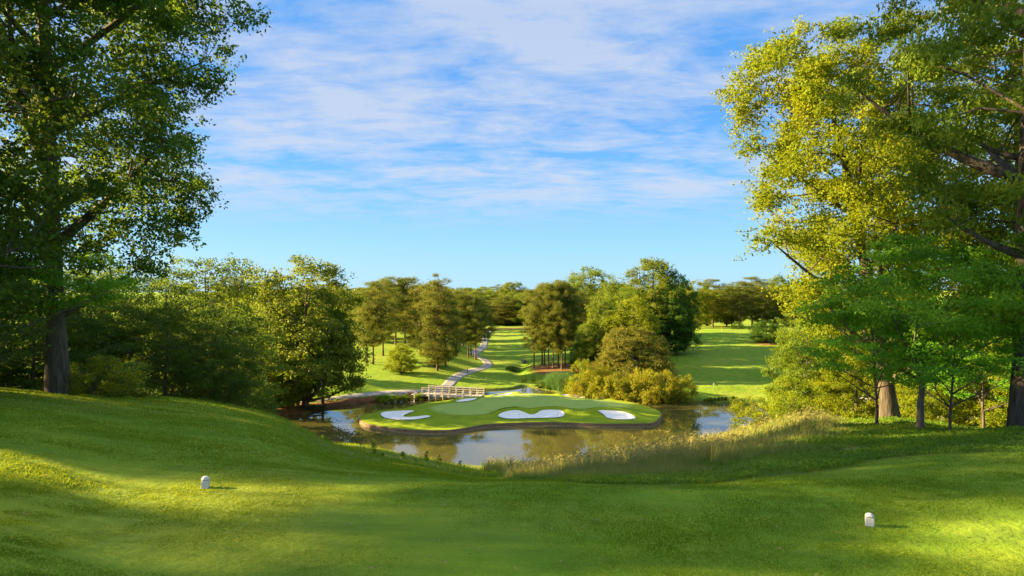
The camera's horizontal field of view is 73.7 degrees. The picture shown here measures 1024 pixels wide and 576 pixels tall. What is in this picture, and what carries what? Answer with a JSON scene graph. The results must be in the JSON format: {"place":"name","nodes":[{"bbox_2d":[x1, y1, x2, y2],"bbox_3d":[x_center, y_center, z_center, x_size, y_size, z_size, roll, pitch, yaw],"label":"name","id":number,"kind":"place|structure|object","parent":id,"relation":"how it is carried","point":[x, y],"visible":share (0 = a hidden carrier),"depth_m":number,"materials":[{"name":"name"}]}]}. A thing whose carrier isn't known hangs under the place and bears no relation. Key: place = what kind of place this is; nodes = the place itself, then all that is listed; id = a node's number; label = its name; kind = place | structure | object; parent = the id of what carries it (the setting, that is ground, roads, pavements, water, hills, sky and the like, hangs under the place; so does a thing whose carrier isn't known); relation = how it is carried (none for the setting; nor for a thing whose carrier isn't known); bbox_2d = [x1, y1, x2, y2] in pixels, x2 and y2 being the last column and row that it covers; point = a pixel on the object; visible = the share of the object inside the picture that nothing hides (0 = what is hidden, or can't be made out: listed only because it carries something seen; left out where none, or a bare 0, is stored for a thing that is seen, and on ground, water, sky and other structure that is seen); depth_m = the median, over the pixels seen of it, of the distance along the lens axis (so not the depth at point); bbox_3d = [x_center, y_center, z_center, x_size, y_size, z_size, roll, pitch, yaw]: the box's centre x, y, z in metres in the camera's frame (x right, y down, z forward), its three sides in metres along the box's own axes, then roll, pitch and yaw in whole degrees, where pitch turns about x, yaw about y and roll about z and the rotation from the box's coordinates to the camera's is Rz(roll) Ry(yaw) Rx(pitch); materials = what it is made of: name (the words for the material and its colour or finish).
{"place":"outdoors","nodes":[
{"label":"outdoors","id":0,"kind":"place"},
{"bbox_2d":[0,290,1023,575],"bbox_3d":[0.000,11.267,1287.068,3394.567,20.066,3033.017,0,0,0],"label":"ground","id":1,"kind":"structure","parent":0,"point":[728,360],"depth_m":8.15,"materials":[{"name":"green plant"}]},
{"bbox_2d":[0,296,133,390],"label":"tree","id":2,"kind":"object","parent":1,"relation":"on","point":[33,355],"visible":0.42,"depth_m":28.02,"materials":[{"name":"green plant"}]},
{"bbox_2d":[0,0,141,355],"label":"maple tree","id":3,"kind":"object","parent":1,"relation":"on","point":[55,113],"visible":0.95,"depth_m":15.60,"materials":[{"name":"green plant"}]},
{"bbox_2d":[0,221,157,335],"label":"dogwood tree","id":4,"kind":"object","parent":1,"relation":"on","point":[68,302],"visible":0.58,"depth_m":18.30,"materials":[{"name":"green plant"}]},
{"bbox_2d":[0,272,162,394],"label":"tree","id":5,"kind":"object","parent":1,"relation":"on","point":[20,367],"visible":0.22,"depth_m":29.91,"materials":[{"name":"green plant"}]},
{"bbox_2d":[0,264,163,380],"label":"tree","id":6,"kind":"object","parent":1,"relation":"on","point":[64,269],"visible":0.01,"depth_m":44.70,"materials":[{"name":"green plant"}]},
{"bbox_2d":[58,354,143,398],"bbox_3d":[-12.842,2.778,20.843,2.519,1.587,2.418,0,0,31],"label":"shrub","id":7,"kind":"object","parent":1,"relation":"on","point":[76,389],"visible":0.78,"depth_m":20.82,"materials":[{"name":"green plant"}]},
{"bbox_2d":[70,356,161,397],"bbox_3d":[-13.235,2.988,22.526,3.487,1.641,2.841,0,0,38],"label":"shrub","id":8,"kind":"object","parent":1,"relation":"on","point":[134,368],"visible":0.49,"depth_m":22.46,"materials":[{"name":"green plant"}]},
{"bbox_2d":[29,262,219,398],"bbox_3d":[-20.009,3.221,35.991,9.966,9.163,8.334,0,0,15],"label":"tree","id":9,"kind":"object","parent":1,"relation":"on","point":[114,272],"visible":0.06,"depth_m":34.83,"materials":[{"name":"green plant"}]},
{"bbox_2d":[0,0,274,393],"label":"oak tree","id":10,"kind":"object","parent":1,"relation":"on","point":[170,19],"visible":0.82,"depth_m":19.86,"materials":[{"name":"green plant"}]},
{"bbox_2d":[69,275,260,398],"bbox_3d":[-15.821,2.723,30.786,6.694,6.698,8.566,0,0,39],"label":"tree","id":11,"kind":"object","parent":1,"relation":"on","point":[169,310],"visible":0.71,"depth_m":30.27,"materials":[{"name":"green plant"}]},
{"bbox_2d":[118,252,283,407],"bbox_3d":[-17.518,3.259,37.920,8.563,10.523,9.852,0,0,12],"label":"tree","id":12,"kind":"object","parent":1,"relation":"on","point":[251,291],"visible":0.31,"depth_m":38.54,"materials":[{"name":"green plant"}]},
{"bbox_2d":[151,328,268,407],"bbox_3d":[-14.407,4.254,33.148,4.812,4.880,6.157,0,0,1],"label":"tree","id":13,"kind":"object","parent":1,"relation":"on","point":[239,383],"visible":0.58,"depth_m":32.55,"materials":[{"name":"green plant"}]},
{"bbox_2d":[170,302,292,414],"bbox_3d":[-18.052,5.542,44.096,6.693,9.235,8.004,0,0,29],"label":"tree","id":14,"kind":"object","parent":1,"relation":"on","point":[270,407],"visible":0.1,"depth_m":44.41,"materials":[{"name":"green plant"}]},
{"bbox_2d":[233,320,311,406],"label":"broadleaf tree","id":15,"kind":"object","parent":1,"relation":"on","point":[302,386],"visible":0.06,"depth_m":106.98,"materials":[{"name":"green plant"}]},
{"bbox_2d":[266,368,305,408],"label":"tree","id":16,"kind":"object","parent":1,"relation":"on","point":[290,403],"visible":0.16,"depth_m":108.36,"materials":[{"name":"green plant"}]},
{"bbox_2d":[275,316,326,405],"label":"broadleaf tree","id":17,"kind":"object","parent":1,"relation":"on","point":[314,387],"visible":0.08,"depth_m":111.19,"materials":[{"name":"green plant"}]},
{"bbox_2d":[241,254,374,407],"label":"broadleaf tree","id":18,"kind":"object","parent":1,"relation":"on","point":[321,366],"visible":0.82,"depth_m":107.81,"materials":[{"name":"green plant"}]},
{"bbox_2d":[290,289,354,403],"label":"broadleaf tree","id":19,"kind":"object","parent":1,"relation":"on","point":[336,311],"visible":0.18,"depth_m":112.93,"materials":[{"name":"green plant"}]},
{"bbox_2d":[301,390,425,402],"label":"cart path","id":20,"kind":"structure","parent":1,"relation":"on","point":[368,394],"depth_m":121.65,"materials":[{"name":"concrete"}]},
{"bbox_2d":[349,288,386,361],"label":"pine tree","id":21,"kind":"object","parent":1,"relation":"on","point":[373,312],"visible":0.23,"depth_m":156.38,"materials":[{"name":"green plant"}]},
{"bbox_2d":[353,281,396,364],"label":"pine tree","id":22,"kind":"object","parent":1,"relation":"on","point":[374,341],"visible":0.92,"depth_m":153.36,"materials":[{"name":"green plant"}]},
{"bbox_2d":[363,278,403,355],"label":"pine tree","id":23,"kind":"object","parent":1,"relation":"on","point":[388,292],"visible":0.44,"depth_m":166.84,"materials":[{"name":"green plant"}]},
{"bbox_2d":[378,275,413,344],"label":"pine tree","id":24,"kind":"object","parent":1,"relation":"on","point":[401,289],"visible":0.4,"depth_m":184.39,"materials":[{"name":"green plant"}]},
{"bbox_2d":[381,342,419,373],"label":"lawn tree","id":25,"kind":"object","parent":1,"relation":"on","point":[399,367],"visible":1,"depth_m":142.15,"materials":[{"name":"green plant"}]},
{"bbox_2d":[391,276,422,343],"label":"pine tree","id":26,"kind":"object","parent":1,"relation":"on","point":[410,280],"visible":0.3,"depth_m":188.10,"materials":[{"name":"green plant"}]},
{"bbox_2d":[400,283,433,351],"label":"pine tree","id":27,"kind":"object","parent":1,"relation":"on","point":[417,298],"visible":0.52,"depth_m":169.16,"materials":[{"name":"green plant"}]},
{"bbox_2d":[411,281,451,366],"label":"pine tree","id":28,"kind":"object","parent":1,"relation":"on","point":[422,313],"visible":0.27,"depth_m":151.22,"materials":[{"name":"green plant"}]},
{"bbox_2d":[411,273,464,370],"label":"pine tree","id":29,"kind":"object","parent":1,"relation":"on","point":[440,351],"visible":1,"depth_m":146.77,"materials":[{"name":"green plant"}]},
{"bbox_2d":[430,287,467,366],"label":"pine tree","id":30,"kind":"object","parent":1,"relation":"on","point":[453,302],"visible":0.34,"depth_m":153.33,"materials":[{"name":"green plant"}]},
{"bbox_2d":[411,331,492,394],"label":"cart path","id":31,"kind":"structure","parent":1,"relation":"on","point":[452,380],"depth_m":155.04,"materials":[{"name":"concrete"}]},
{"bbox_2d":[446,289,472,339],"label":"pine tree","id":32,"kind":"object","parent":1,"relation":"on","point":[460,293],"visible":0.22,"depth_m":176.13,"materials":[{"name":"green plant"}]},
{"bbox_2d":[454,293,481,356],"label":"pine tree","id":33,"kind":"object","parent":1,"relation":"on","point":[475,304],"visible":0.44,"depth_m":176.64,"materials":[{"name":"green plant"}]},
{"bbox_2d":[458,290,496,359],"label":"pine tree","id":34,"kind":"object","parent":1,"relation":"on","point":[481,322],"visible":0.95,"depth_m":175.01,"materials":[{"name":"green plant"}]},
{"bbox_2d":[479,297,500,340],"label":"pine tree","id":35,"kind":"object","parent":1,"relation":"on","point":[490,317],"visible":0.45,"depth_m":235.20,"materials":[{"name":"green plant"}]},
{"bbox_2d":[489,294,523,325],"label":"broadleaf tree","id":36,"kind":"object","parent":1,"relation":"on","point":[498,319],"visible":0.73,"depth_m":319.22,"materials":[{"name":"green plant"}]},
{"bbox_2d":[360,392,660,429],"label":"island turf","id":37,"kind":"structure","parent":1,"relation":"on","point":[638,412],"depth_m":101.58,"materials":[{"name":"green plant"}]},
{"bbox_2d":[381,410,429,419],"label":"sand bunker","id":38,"kind":"object","parent":37,"relation":"on","point":[396,415],"visible":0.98,"depth_m":102.83},
{"bbox_2d":[421,385,483,400],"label":"footbridge","id":39,"kind":"object","parent":37,"relation":"on","point":[435,394],"visible":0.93,"depth_m":120.18,"materials":[{"name":"wood"}]},
{"bbox_2d":[428,394,632,415],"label":"green collar","id":40,"kind":"object","parent":37,"relation":"on","point":[433,410],"visible":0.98,"depth_m":106.30,"materials":[{"name":"green plant"}]},
{"bbox_2d":[432,394,628,414],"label":"putting green","id":41,"kind":"object","parent":40,"relation":"on","point":[483,405],"visible":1,"depth_m":108.88,"materials":[{"name":"green plant"}]},
{"bbox_2d":[498,410,564,418],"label":"sand bunker","id":42,"kind":"object","parent":37,"relation":"on","point":[512,414],"visible":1,"depth_m":103.56},
{"bbox_2d":[598,410,634,419],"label":"sand bunker","id":43,"kind":"object","parent":37,"relation":"on","point":[619,415],"visible":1,"depth_m":103.30},
{"bbox_2d":[496,281,526,300],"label":"broadleaf tree","id":44,"kind":"object","parent":1,"relation":"on","point":[506,288],"visible":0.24,"depth_m":356.23,"materials":[{"name":"green plant"}]},
{"bbox_2d":[508,293,535,322],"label":"broadleaf tree","id":45,"kind":"object","parent":1,"relation":"on","point":[518,318],"visible":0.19,"depth_m":318.54,"materials":[{"name":"green plant"}]},
{"bbox_2d":[517,288,545,368],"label":"pine tree","id":46,"kind":"object","parent":1,"relation":"on","point":[530,318],"visible":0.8,"depth_m":159.60,"materials":[{"name":"green plant"}]},
{"bbox_2d":[529,282,563,368],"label":"pine tree","id":47,"kind":"object","parent":1,"relation":"on","point":[536,319],"visible":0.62,"depth_m":157.47,"materials":[{"name":"green plant"}]},
{"bbox_2d":[536,281,566,368],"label":"pine tree","id":48,"kind":"object","parent":1,"relation":"on","point":[546,303],"visible":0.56,"depth_m":156.51,"materials":[{"name":"green plant"}]},
{"bbox_2d":[540,279,577,367],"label":"pine tree","id":49,"kind":"object","parent":1,"relation":"on","point":[550,324],"visible":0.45,"depth_m":156.80,"materials":[{"name":"green plant"}]},
{"bbox_2d":[543,280,578,369],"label":"pine tree","id":50,"kind":"object","parent":1,"relation":"on","point":[564,331],"visible":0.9,"depth_m":155.15,"materials":[{"name":"green plant"}]},
{"bbox_2d":[547,283,585,367],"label":"pine tree","id":51,"kind":"object","parent":1,"relation":"on","point":[575,310],"visible":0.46,"depth_m":156.89,"materials":[{"name":"green plant"}]},
{"bbox_2d":[565,285,587,356],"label":"pine tree","id":52,"kind":"object","parent":1,"relation":"on","point":[579,294],"visible":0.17,"depth_m":163.59,"materials":[{"name":"green plant"}]},
{"bbox_2d":[567,380,590,397],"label":"bush","id":53,"kind":"object","parent":1,"relation":"on","point":[580,393],"visible":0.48,"depth_m":122.13,"materials":[{"name":"green plant"}]},
{"bbox_2d":[563,356,605,397],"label":"bush","id":54,"kind":"object","parent":1,"relation":"on","point":[580,365],"visible":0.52,"depth_m":124.12,"materials":[{"name":"green plant"}]},
{"bbox_2d":[567,321,605,372],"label":"broadleaf tree","id":55,"kind":"object","parent":1,"relation":"on","point":[577,346],"visible":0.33,"depth_m":148.24,"materials":[{"name":"green plant"}]},
{"bbox_2d":[575,366,607,395],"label":"bush","id":56,"kind":"object","parent":1,"relation":"on","point":[587,376],"visible":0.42,"depth_m":123.82,"materials":[{"name":"green plant"}]},
{"bbox_2d":[565,265,622,320],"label":"broadleaf tree","id":57,"kind":"object","parent":1,"relation":"on","point":[590,286],"visible":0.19,"depth_m":198.53,"materials":[{"name":"green plant"}]},
{"bbox_2d":[567,297,630,371],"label":"broadleaf tree","id":58,"kind":"object","parent":1,"relation":"on","point":[596,310],"visible":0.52,"depth_m":145.24,"materials":[{"name":"green plant"}]},
{"bbox_2d":[584,376,617,398],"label":"bush","id":59,"kind":"object","parent":1,"relation":"on","point":[610,393],"visible":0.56,"depth_m":120.78,"materials":[{"name":"green plant"}]},
{"bbox_2d":[588,364,623,396],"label":"bush","id":60,"kind":"object","parent":1,"relation":"on","point":[607,372],"visible":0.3,"depth_m":124.89,"materials":[{"name":"green plant"}]},
{"bbox_2d":[191,396,1023,484],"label":"rough grass","id":61,"kind":"structure","parent":1,"relation":"on","point":[305,432],"depth_m":17.27,"materials":[{"name":"green plant"}]},
{"bbox_2d":[584,276,630,329],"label":"broadleaf tree","id":62,"kind":"object","parent":1,"relation":"on","point":[614,288],"visible":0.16,"depth_m":188.07,"materials":[{"name":"green plant"}]},
{"bbox_2d":[599,373,632,400],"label":"bush","id":63,"kind":"object","parent":1,"relation":"on","point":[616,383],"visible":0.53,"depth_m":119.87,"materials":[{"name":"green plant"}]},
{"bbox_2d":[598,287,656,350],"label":"broadleaf tree","id":64,"kind":"object","parent":1,"relation":"on","point":[627,292],"visible":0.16,"depth_m":166.80,"materials":[{"name":"green plant"}]},
{"bbox_2d":[579,324,677,381],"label":"round bush tree","id":65,"kind":"object","parent":1,"relation":"on","point":[607,356],"visible":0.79,"depth_m":134.08,"materials":[{"name":"green plant"}]},
{"bbox_2d":[616,374,654,402],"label":"bush","id":66,"kind":"object","parent":1,"relation":"on","point":[634,398],"visible":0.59,"depth_m":119.20,"materials":[{"name":"green plant"}]},
{"bbox_2d":[596,293,677,371],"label":"broadleaf tree","id":67,"kind":"object","parent":1,"relation":"on","point":[628,320],"visible":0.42,"depth_m":141.26,"materials":[{"name":"green plant"}]},
{"bbox_2d":[631,369,670,404],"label":"bush","id":68,"kind":"object","parent":1,"relation":"on","point":[645,395],"visible":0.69,"depth_m":118.12,"materials":[{"name":"green plant"}]},
{"bbox_2d":[615,256,701,348],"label":"broadleaf tree","id":69,"kind":"object","parent":1,"relation":"on","point":[661,277],"visible":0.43,"depth_m":167.39,"materials":[{"name":"green plant"}]},
{"bbox_2d":[647,369,683,403],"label":"bush","id":70,"kind":"object","parent":1,"relation":"on","point":[669,389],"visible":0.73,"depth_m":118.47,"materials":[{"name":"green plant"}]},
{"bbox_2d":[480,405,858,479],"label":"tall grass","id":71,"kind":"structure","parent":1,"relation":"on","point":[676,457],"depth_m":17.02,"materials":[{"name":"green plant"}]},
{"bbox_2d":[648,295,704,354],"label":"broadleaf tree","id":72,"kind":"object","parent":1,"relation":"on","point":[695,339],"visible":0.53,"depth_m":162.54,"materials":[{"name":"green plant"}]},
{"bbox_2d":[653,268,702,352],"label":"broadleaf tree","id":73,"kind":"object","parent":1,"relation":"on","point":[683,298],"visible":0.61,"depth_m":165.48,"materials":[{"name":"green plant"}]},
{"bbox_2d":[661,373,701,402],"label":"bush","id":74,"kind":"object","parent":1,"relation":"on","point":[687,390],"visible":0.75,"depth_m":118.87,"materials":[{"name":"green plant"}]},
{"bbox_2d":[686,279,716,326],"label":"broadleaf tree","id":75,"kind":"object","parent":1,"relation":"on","point":[705,307],"visible":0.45,"depth_m":220.39,"materials":[{"name":"green plant"}]},
{"bbox_2d":[698,279,731,326],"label":"pine tree","id":76,"kind":"object","parent":1,"relation":"on","point":[718,311],"visible":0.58,"depth_m":227.64,"materials":[{"name":"green plant"}]},
{"bbox_2d":[719,293,747,325],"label":"pine tree","id":77,"kind":"object","parent":1,"relation":"on","point":[726,318],"visible":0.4,"depth_m":232.02,"materials":[{"name":"green plant"}]},
{"bbox_2d":[722,281,756,327],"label":"pine tree","id":78,"kind":"object","parent":1,"relation":"on","point":[736,295],"visible":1,"depth_m":222.77,"materials":[{"name":"green plant"}]},
{"bbox_2d":[736,276,772,326],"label":"pine tree","id":79,"kind":"object","parent":1,"relation":"on","point":[760,299],"visible":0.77,"depth_m":229.22,"materials":[{"name":"green plant"}]},
{"bbox_2d":[727,393,783,430],"bbox_3d":[12.505,6.597,34.835,3.094,2.364,2.970,0,0,-12],"label":"bush","id":80,"kind":"object","parent":1,"relation":"on","point":[738,411],"visible":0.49,"depth_m":35.00,"materials":[{"name":"green plant"}]},
{"bbox_2d":[745,320,784,342],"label":"bush","id":81,"kind":"object","parent":1,"relation":"on","point":[771,328],"visible":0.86,"depth_m":178.80,"materials":[{"name":"green plant"}]},
{"bbox_2d":[509,416,1023,484],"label":"ground cover","id":82,"kind":"object","parent":1,"relation":"on","point":[747,468],"visible":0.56,"depth_m":12.78,"materials":[{"name":"green plant"}]},
{"bbox_2d":[783,230,1023,427],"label":"dogwood tree","id":83,"kind":"object","parent":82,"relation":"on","point":[958,264],"visible":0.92,"depth_m":17.23,"materials":[{"name":"green plant"}]},
{"bbox_2d":[748,279,787,326],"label":"pine tree","id":84,"kind":"object","parent":1,"relation":"on","point":[766,317],"visible":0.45,"depth_m":236.45,"materials":[{"name":"green plant"}]},
{"bbox_2d":[753,274,790,324],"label":"broadleaf tree","id":85,"kind":"object","parent":1,"relation":"on","point":[776,279],"visible":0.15,"depth_m":244.01,"materials":[{"name":"green plant"}]},
{"bbox_2d":[767,281,803,325],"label":"pine tree","id":86,"kind":"object","parent":1,"relation":"on","point":[786,318],"visible":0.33,"depth_m":225.56,"materials":[{"name":"green plant"}]},
{"bbox_2d":[745,372,826,423],"bbox_3d":[13.600,5.624,32.892,4.275,3.228,3.359,0,0,-31],"label":"bush","id":87,"kind":"object","parent":1,"relation":"on","point":[793,406],"visible":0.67,"depth_m":32.80,"materials":[{"name":"green plant"}]},
{"bbox_2d":[768,310,814,373],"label":"broadleaf tree","id":88,"kind":"object","parent":1,"relation":"on","point":[789,322],"visible":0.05,"depth_m":132.80,"materials":[{"name":"green plant"}]},
{"bbox_2d":[760,321,852,416],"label":"broadleaf tree","id":89,"kind":"object","parent":1,"relation":"on","point":[789,358],"visible":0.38,"depth_m":74.26,"materials":[{"name":"green plant"}]},
{"bbox_2d":[800,329,908,419],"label":"broadleaf tree","id":90,"kind":"object","parent":1,"relation":"on","point":[843,401],"visible":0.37,"depth_m":68.57,"materials":[{"name":"green plant"}]},
{"bbox_2d":[709,14,1015,420],"bbox_3d":[13.873,-2.323,27.786,11.598,16.869,12.856,0,0,0],"label":"hickory tree","id":91,"kind":"object","parent":1,"relation":"on","point":[808,96],"visible":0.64,"depth_m":25.71,"materials":[{"name":"green plant"}]},
{"bbox_2d":[794,309,999,426],"bbox_3d":[10.509,2.460,18.780,4.995,3.773,3.896,0,0,32],"label":"sapling","id":92,"kind":"object","parent":1,"relation":"on","point":[837,354],"visible":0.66,"depth_m":18.79,"materials":[{"name":"green plant"}]},
{"bbox_2d":[830,0,1023,428],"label":"beech tree","id":93,"kind":"object","parent":1,"relation":"on","point":[928,59],"visible":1,"depth_m":16.48,"materials":[{"name":"green plant"}]},
{"bbox_2d":[893,354,988,425],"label":"broadleaf tree","id":94,"kind":"object","parent":1,"relation":"on","point":[939,409],"visible":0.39,"depth_m":60.31,"materials":[{"name":"green plant"}]},
{"bbox_2d":[869,0,1022,316],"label":"beech tree","id":95,"kind":"object","parent":1,"relation":"on","point":[1005,233],"visible":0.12,"depth_m":25.63,"materials":[{"name":"green plant"}]},
{"bbox_2d":[874,312,1023,429],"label":"sapling","id":96,"kind":"object","parent":1,"relation":"on","point":[1006,349],"visible":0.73,"depth_m":16.19,"materials":[{"name":"green plant"}]},
{"bbox_2d":[899,336,1011,427],"bbox_3d":[15.941,3.512,24.121,6.659,4.245,5.194,0,0,-17],"label":"sapling","id":97,"kind":"object","parent":1,"relation":"on","point":[969,394],"visible":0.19,"depth_m":23.73,"materials":[{"name":"green plant"}]},
{"bbox_2d":[925,325,1007,417],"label":"broadleaf tree","id":98,"kind":"object","parent":1,"relation":"on","point":[1002,407],"visible":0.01,"depth_m":68.98,"materials":[{"name":"green plant"}]},
{"bbox_2d":[959,337,1011,427],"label":"broadleaf tree","id":99,"kind":"object","parent":1,"relation":"on","point":[997,417],"visible":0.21,"depth_m":57.84,"materials":[{"name":"green plant"}]},
{"bbox_2d":[962,225,1023,337],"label":"dogwood tree","id":100,"kind":"object","parent":1,"relation":"on","point":[1011,283],"visible":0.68,"depth_m":15.86,"materials":[{"name":"green plant"}]},
{"bbox_2d":[0,0,1023,292],"label":"sky","id":101,"kind":"structure","parent":0,"point":[473,144],"materials":[{"name":"blue"}]},
{"bbox_2d":[5,398,1023,575],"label":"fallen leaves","id":102,"kind":"object","parent":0,"point":[551,528],"visible":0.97,"depth_m":7.60,"materials":[{"name":"plant"}]},
{"bbox_2d":[280,387,766,464],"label":"water","id":103,"kind":"structure","parent":0,"point":[342,424],"depth_m":93.84,"materials":[{"name":"brown liquid"}]},
{"bbox_2d":[358,397,661,433],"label":"retaining wall","id":104,"kind":"structure","parent":103,"relation":"in","point":[364,424],"depth_m":98.07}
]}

